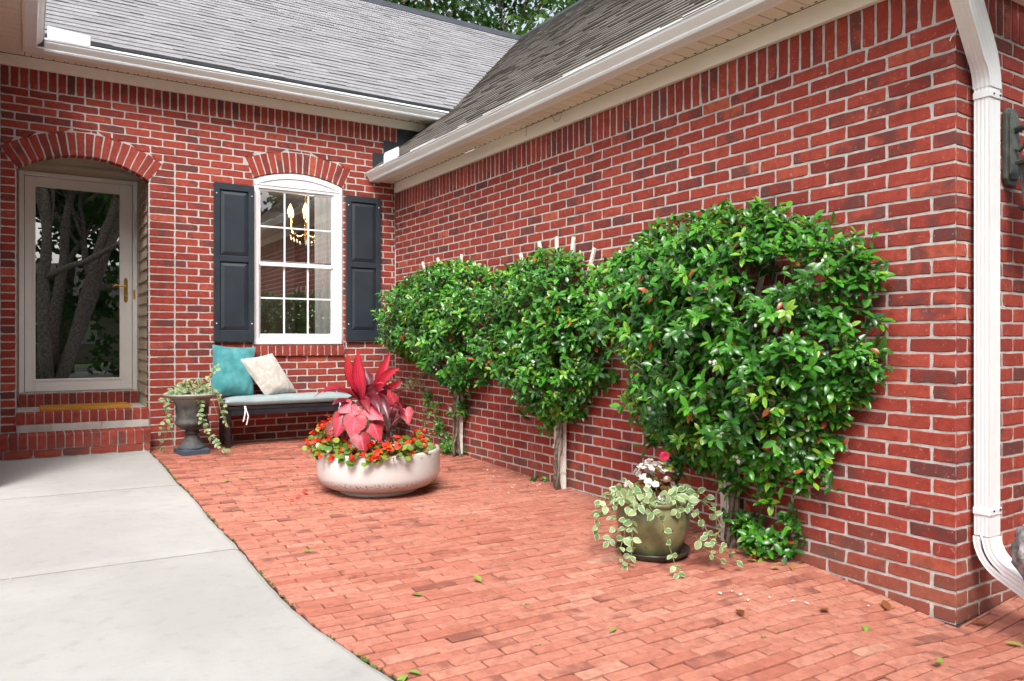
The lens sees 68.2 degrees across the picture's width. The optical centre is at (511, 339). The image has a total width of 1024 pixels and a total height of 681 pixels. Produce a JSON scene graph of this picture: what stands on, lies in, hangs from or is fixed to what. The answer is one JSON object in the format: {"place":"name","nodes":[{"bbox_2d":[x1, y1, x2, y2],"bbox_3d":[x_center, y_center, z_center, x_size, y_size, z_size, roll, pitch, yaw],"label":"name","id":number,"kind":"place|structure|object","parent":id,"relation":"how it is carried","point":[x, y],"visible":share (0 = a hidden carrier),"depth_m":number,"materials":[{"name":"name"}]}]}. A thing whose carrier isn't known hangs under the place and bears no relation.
{"place":"outdoors","nodes":[
{"label":"outdoors","id":0,"kind":"place"},
{"bbox_2d":[0,452,392,680],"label":"walkway","id":1,"kind":"structure","parent":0,"point":[128,567],"depth_m":3.15,"materials":[{"name":"concrete"}]},
{"bbox_2d":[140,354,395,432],"bbox_3d":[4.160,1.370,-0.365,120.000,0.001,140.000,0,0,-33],"label":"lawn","id":2,"kind":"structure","parent":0,"point":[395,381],"depth_m":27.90,"materials":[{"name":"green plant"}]},
{"bbox_2d":[386,0,437,10],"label":"oak tree","id":3,"kind":"object","parent":2,"relation":"on","point":[411,5],"depth_m":23.21,"materials":[{"name":"green plant"}]},
{"bbox_2d":[385,0,578,148],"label":"oak tree","id":4,"kind":"object","parent":2,"relation":"on","point":[485,20],"visible":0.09,"depth_m":22.35,"materials":[{"name":"green plant"}]},
{"bbox_2d":[0,0,1023,624],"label":"brick house","id":5,"kind":"structure","parent":2,"relation":"on","point":[154,154],"depth_m":6.00,"materials":[{"name":"red brick"}]},
{"bbox_2d":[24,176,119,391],"bbox_3d":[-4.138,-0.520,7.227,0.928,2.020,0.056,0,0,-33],"label":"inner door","id":6,"kind":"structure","parent":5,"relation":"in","point":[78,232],"depth_m":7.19,"materials":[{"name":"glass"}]},
{"bbox_2d":[25,175,131,391],"bbox_3d":[-4.054,-0.507,7.095,0.876,1.970,0.092,0,0,-33],"label":"storm door","id":7,"kind":"structure","parent":5,"relation":"in","point":[32,384],"depth_m":7.10,"materials":[{"name":"glass"}]},
{"bbox_2d":[260,202,260,333],"bbox_3d":[-2.508,-0.700,7.389,0.095,1.520,0.055,0,0,-33],"label":"curtain","id":8,"kind":"object","parent":5,"relation":"hanging from","point":[260,268],"visible":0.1,"depth_m":7.41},
{"bbox_2d":[253,173,343,355],"bbox_3d":[-2.120,-0.740,7.516,0.902,1.801,0.110,0,0,-33],"label":"window","id":9,"kind":"structure","parent":5,"relation":"in","point":[283,344],"depth_m":7.53,"materials":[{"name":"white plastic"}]},
{"bbox_2d":[287,195,314,244],"bbox_3d":[-2.469,-1.483,9.045,0.464,0.715,0.451,0,0,-33],"label":"chandelier","id":10,"kind":"object","parent":5,"relation":"hanging from","point":[291,212],"visible":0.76,"depth_m":8.95,"materials":[{"name":"gold metal"}]},
{"bbox_2d":[314,197,331,337],"bbox_3d":[-1.913,-0.700,7.771,0.230,1.520,0.055,0,0,-33],"label":"curtain","id":11,"kind":"object","parent":5,"relation":"hanging from","point":[322,205],"visible":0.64,"depth_m":7.75,"materials":[{"name":"white fabric"}]},
{"bbox_2d":[1002,108,1023,210],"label":"wall lantern","id":12,"kind":"object","parent":5,"relation":"attached to","point":[1012,167],"depth_m":3.40,"materials":[{"name":"metal"}]},
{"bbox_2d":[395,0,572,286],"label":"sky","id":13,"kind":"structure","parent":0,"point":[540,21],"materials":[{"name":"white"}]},
{"bbox_2d":[150,433,1023,680],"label":"patio","id":14,"kind":"structure","parent":0,"point":[529,542],"depth_m":3.29,"materials":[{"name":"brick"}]},
{"bbox_2d":[164,391,219,455],"bbox_3d":[-2.760,0.724,6.517,0.450,0.524,0.450,0,0,-33],"label":"urn","id":15,"kind":"object","parent":14,"relation":"on","point":[187,418],"visible":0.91,"depth_m":6.42,"materials":[{"name":"stone"}]},
{"bbox_2d":[156,363,234,453],"bbox_3d":[-2.720,0.619,6.455,0.578,0.834,0.501,0,0,41],"label":"trailing vine","id":16,"kind":"object","parent":15,"relation":"in","point":[184,388],"visible":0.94,"depth_m":6.41,"materials":[{"name":"green plant"}]},
{"bbox_2d":[218,402,351,447],"bbox_3d":[-2.152,0.798,7.219,1.180,0.381,0.325,0,0,-33],"label":"bench","id":17,"kind":"object","parent":14,"relation":"on","point":[279,409],"visible":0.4,"depth_m":7.00,"materials":[{"name":"black wood"}]},
{"bbox_2d":[218,392,351,424],"bbox_3d":[-2.144,0.644,7.206,1.190,0.258,0.369,0,0,-33],"label":"seat cushion","id":18,"kind":"object","parent":17,"relation":"on","point":[281,398],"visible":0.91,"depth_m":7.03,"materials":[{"name":"fabric"}]},
{"bbox_2d":[211,344,255,396],"bbox_3d":[-2.572,0.290,6.980,0.453,0.489,0.232,0,0,-33],"label":"pillow","id":19,"kind":"object","parent":18,"relation":"on","point":[232,376],"visible":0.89,"depth_m":6.92,"materials":[{"name":"teal fabric"}]},
{"bbox_2d":[241,353,295,394],"bbox_3d":[-2.302,0.337,7.127,0.570,0.410,0.208,0,0,-33],"label":"pillow","id":20,"kind":"object","parent":18,"relation":"on","point":[268,374],"visible":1,"depth_m":7.07,"materials":[{"name":"beige fabric"}]},
{"bbox_2d":[316,440,439,496],"bbox_3d":[-0.928,0.900,5.274,0.846,0.294,0.846,0,0,-33],"label":"planter","id":21,"kind":"object","parent":14,"relation":"on","point":[395,477],"visible":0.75,"depth_m":4.92,"materials":[{"name":"ceramic"}]},
{"bbox_2d":[302,422,347,459],"bbox_3d":[-1.276,0.691,5.213,0.330,0.244,0.328,0,0,-33],"label":"begonia","id":22,"kind":"object","parent":21,"relation":"in","point":[310,440],"visible":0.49,"depth_m":5.16,"materials":[{"name":"red plant"}]},
{"bbox_2d":[309,415,350,452],"bbox_3d":[-1.272,0.673,5.337,0.314,0.280,0.274,0,0,-33],"label":"begonia","id":23,"kind":"object","parent":21,"relation":"on","point":[320,436],"visible":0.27,"depth_m":5.30,"materials":[{"name":"red plant"}]},
{"bbox_2d":[314,430,353,460],"bbox_3d":[-1.194,0.712,5.051,0.273,0.216,0.302,0,0,-33],"label":"begonia","id":24,"kind":"object","parent":21,"relation":"in","point":[336,444],"visible":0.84,"depth_m":5.00,"materials":[{"name":"green plant"}]},
{"bbox_2d":[336,443,369,466],"bbox_3d":[-1.044,0.744,4.926,0.239,0.140,0.239,0,0,-33],"label":"begonia","id":25,"kind":"object","parent":21,"relation":"in","point":[347,449],"visible":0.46,"depth_m":4.89,"materials":[{"name":"green plant"}]},
{"bbox_2d":[316,349,412,418],"bbox_3d":[-1.005,0.335,5.208,0.619,0.535,0.452,0,0,13],"label":"cordyline","id":26,"kind":"object","parent":21,"relation":"in","point":[366,388],"visible":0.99,"depth_m":5.19,"materials":[{"name":"red plant"}]},
{"bbox_2d":[326,389,413,452],"bbox_3d":[-0.943,0.566,5.137,0.529,0.464,0.446,0,0,-33],"label":"caladium","id":27,"kind":"object","parent":21,"relation":"on","point":[361,428],"visible":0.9,"depth_m":5.02,"materials":[{"name":"pink plant"}]},
{"bbox_2d":[357,440,391,466],"bbox_3d":[-0.888,0.736,4.921,0.272,0.159,0.256,0,0,-33],"label":"begonia","id":28,"kind":"object","parent":21,"relation":"in","point":[375,457],"visible":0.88,"depth_m":4.84,"materials":[{"name":"red plant"}]},
{"bbox_2d":[370,435,413,460],"bbox_3d":[-0.779,0.716,4.943,0.293,0.195,0.272,0,0,-33],"label":"begonia","id":29,"kind":"object","parent":21,"relation":"in","point":[387,446],"visible":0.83,"depth_m":4.89,"materials":[{"name":"red plant"}]},
{"bbox_2d":[393,434,430,454],"bbox_3d":[-0.684,0.731,5.098,0.260,0.170,0.279,0,0,-33],"label":"begonia","id":30,"kind":"object","parent":21,"relation":"in","point":[420,447],"visible":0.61,"depth_m":5.07,"materials":[{"name":"green plant"}]},
{"bbox_2d":[409,428,435,450],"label":"begonia","id":31,"kind":"object","parent":21,"relation":"in","point":[430,444],"visible":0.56,"depth_m":5.30,"materials":[{"name":"green plant"}]},
{"bbox_2d":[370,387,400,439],"bbox_3d":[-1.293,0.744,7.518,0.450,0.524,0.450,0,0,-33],"label":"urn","id":32,"kind":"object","parent":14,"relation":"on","point":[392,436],"visible":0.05,"depth_m":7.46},
{"bbox_2d":[387,367,431,437],"bbox_3d":[-1.128,0.629,7.434,0.788,0.756,0.415,0,0,34],"label":"trailing vine","id":33,"kind":"object","parent":32,"relation":"in","point":[416,383],"visible":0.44,"depth_m":7.42,"materials":[{"name":"green plant"}]},
{"bbox_2d":[397,674,407,680],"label":"green leaf","id":34,"kind":"object","parent":14,"relation":"on","point":[402,676],"visible":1,"depth_m":2.45,"materials":[{"name":"green plant"}]},
{"bbox_2d":[404,254,480,455],"bbox_3d":[-0.688,0.142,7.086,0.047,1.823,1.550,0,0,-33],"label":"trellis","id":35,"kind":"object","parent":14,"relation":"on","point":[460,430],"visible":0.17,"depth_m":6.71,"materials":[{"name":"white wood"}]},
{"bbox_2d":[371,258,505,456],"bbox_3d":[-0.791,0.188,6.887,0.692,1.831,2.227,0,0,-33],"label":"jasmine vine","id":36,"kind":"object","parent":35,"relation":"attached to","point":[428,329],"visible":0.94,"depth_m":6.55,"materials":[{"name":"green plant"}]},
{"bbox_2d":[153,454,791,680],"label":"joint moss","id":37,"kind":"object","parent":14,"relation":"on","point":[367,660],"visible":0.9,"depth_m":3.77,"materials":[{"name":"green plant"}]},
{"bbox_2d":[473,574,481,580],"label":"green leaf","id":38,"kind":"object","parent":14,"relation":"on","point":[477,577],"visible":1,"depth_m":3.41,"materials":[{"name":"plant"}]},
{"bbox_2d":[519,236,595,488],"bbox_3d":[0.310,0.171,5.532,0.047,1.844,0.945,0,0,-33],"label":"trellis","id":39,"kind":"object","parent":14,"relation":"on","point":[563,460],"visible":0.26,"depth_m":5.42,"materials":[{"name":"white wood"}]},
{"bbox_2d":[464,246,619,489],"bbox_3d":[0.115,0.221,5.444,0.652,1.800,1.554,0,0,-33],"label":"jasmine vine","id":40,"kind":"object","parent":39,"relation":"attached to","point":[523,365],"visible":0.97,"depth_m":5.20,"materials":[{"name":"green plant"}]},
{"bbox_2d":[616,541,690,561],"bbox_3d":[0.726,1.086,3.901,0.380,0.040,0.380,0,0,-33],"label":"saucer","id":41,"kind":"object","parent":14,"relation":"on","point":[684,551],"visible":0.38,"depth_m":3.75,"materials":[{"name":"plastic"}]},
{"bbox_2d":[616,492,689,555],"bbox_3d":[0.726,0.953,3.901,0.376,0.277,0.376,0,0,-33],"label":"flower pot","id":42,"kind":"object","parent":41,"relation":"on","point":[650,535],"visible":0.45,"depth_m":3.75,"materials":[{"name":"green ceramic"}]},
{"bbox_2d":[623,458,676,503],"bbox_3d":[0.713,0.733,3.913,0.251,0.232,0.254,0,0,-33],"label":"begonia","id":43,"kind":"object","parent":42,"relation":"in","point":[651,481],"visible":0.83,"depth_m":3.90,"materials":[{"name":"white plant"}]},
{"bbox_2d":[655,452,673,477],"bbox_3d":[0.811,0.718,4.034,0.107,0.237,0.078,0,0,11],"label":"pink flower","id":44,"kind":"object","parent":42,"relation":"in","point":[664,456],"visible":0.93,"depth_m":4.04,"materials":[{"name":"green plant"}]},
{"bbox_2d":[591,478,742,579],"bbox_3d":[0.748,0.943,3.792,0.676,0.445,0.661,0,0,-33],"label":"trailing vine","id":45,"kind":"object","parent":42,"relation":"in","point":[637,496],"visible":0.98,"depth_m":3.71,"materials":[{"name":"green plant"}]},
{"bbox_2d":[736,609,744,615],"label":"dry leaf","id":46,"kind":"object","parent":14,"relation":"on","point":[740,611],"visible":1,"depth_m":3.08,"materials":[{"name":"brown plant"}]},
{"bbox_2d":[661,220,826,541],"bbox_3d":[1.195,0.216,4.152,0.047,1.836,1.202,0,0,-33],"label":"trellis","id":47,"kind":"object","parent":14,"relation":"on","point":[725,504],"visible":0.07,"depth_m":4.14,"materials":[{"name":"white wood"}]},
{"bbox_2d":[584,195,895,563],"bbox_3d":[0.950,0.209,4.010,0.804,1.945,1.925,0,0,-33],"label":"jasmine vine","id":48,"kind":"object","parent":47,"relation":"attached to","point":[664,287],"visible":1,"depth_m":3.70,"materials":[{"name":"green plant"}]},
{"bbox_2d":[862,625,869,631],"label":"green leaf","id":49,"kind":"object","parent":14,"relation":"on","point":[866,628],"visible":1,"depth_m":3.01,"materials":[{"name":"green plant"}]},
{"bbox_2d":[881,599,890,609],"bbox_3d":[1.637,1.162,3.308,0.053,0.022,0.053,0,0,-33],"label":"dry leaf","id":50,"kind":"object","parent":14,"relation":"on","point":[886,604],"visible":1,"depth_m":3.31,"materials":[{"name":"orange plant"}]},
{"bbox_2d":[970,620,988,624],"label":"dry leaf","id":51,"kind":"object","parent":14,"relation":"on","point":[981,622],"visible":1,"depth_m":3.19,"materials":[{"name":"brown plant"}]},
{"bbox_2d":[1006,641,1022,645],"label":"green leaf","id":52,"kind":"object","parent":14,"relation":"on","point":[1013,642],"visible":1,"depth_m":2.94,"materials":[{"name":"plant"}]},
{"bbox_2d":[1009,524,1023,579],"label":"garden ornament","id":53,"kind":"object","parent":14,"relation":"on","point":[1016,551],"visible":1,"depth_m":2.91,"materials":[{"name":"grey stone"}]},
{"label":"walkway bed","id":54,"kind":"structure","parent":0,"visible":0},
{"bbox_2d":[0,389,150,460],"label":"front steps","id":55,"kind":"structure","parent":54,"relation":"on","point":[38,434],"depth_m":6.41,"materials":[{"name":"red brick"}]},
{"bbox_2d":[40,402,131,411],"bbox_3d":[-3.817,0.600,6.765,0.695,0.024,0.420,0,0,-33],"label":"doormat","id":56,"kind":"object","parent":55,"relation":"on","point":[83,406],"visible":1,"depth_m":6.68,"materials":[{"name":"brown fabric"}]}
]}

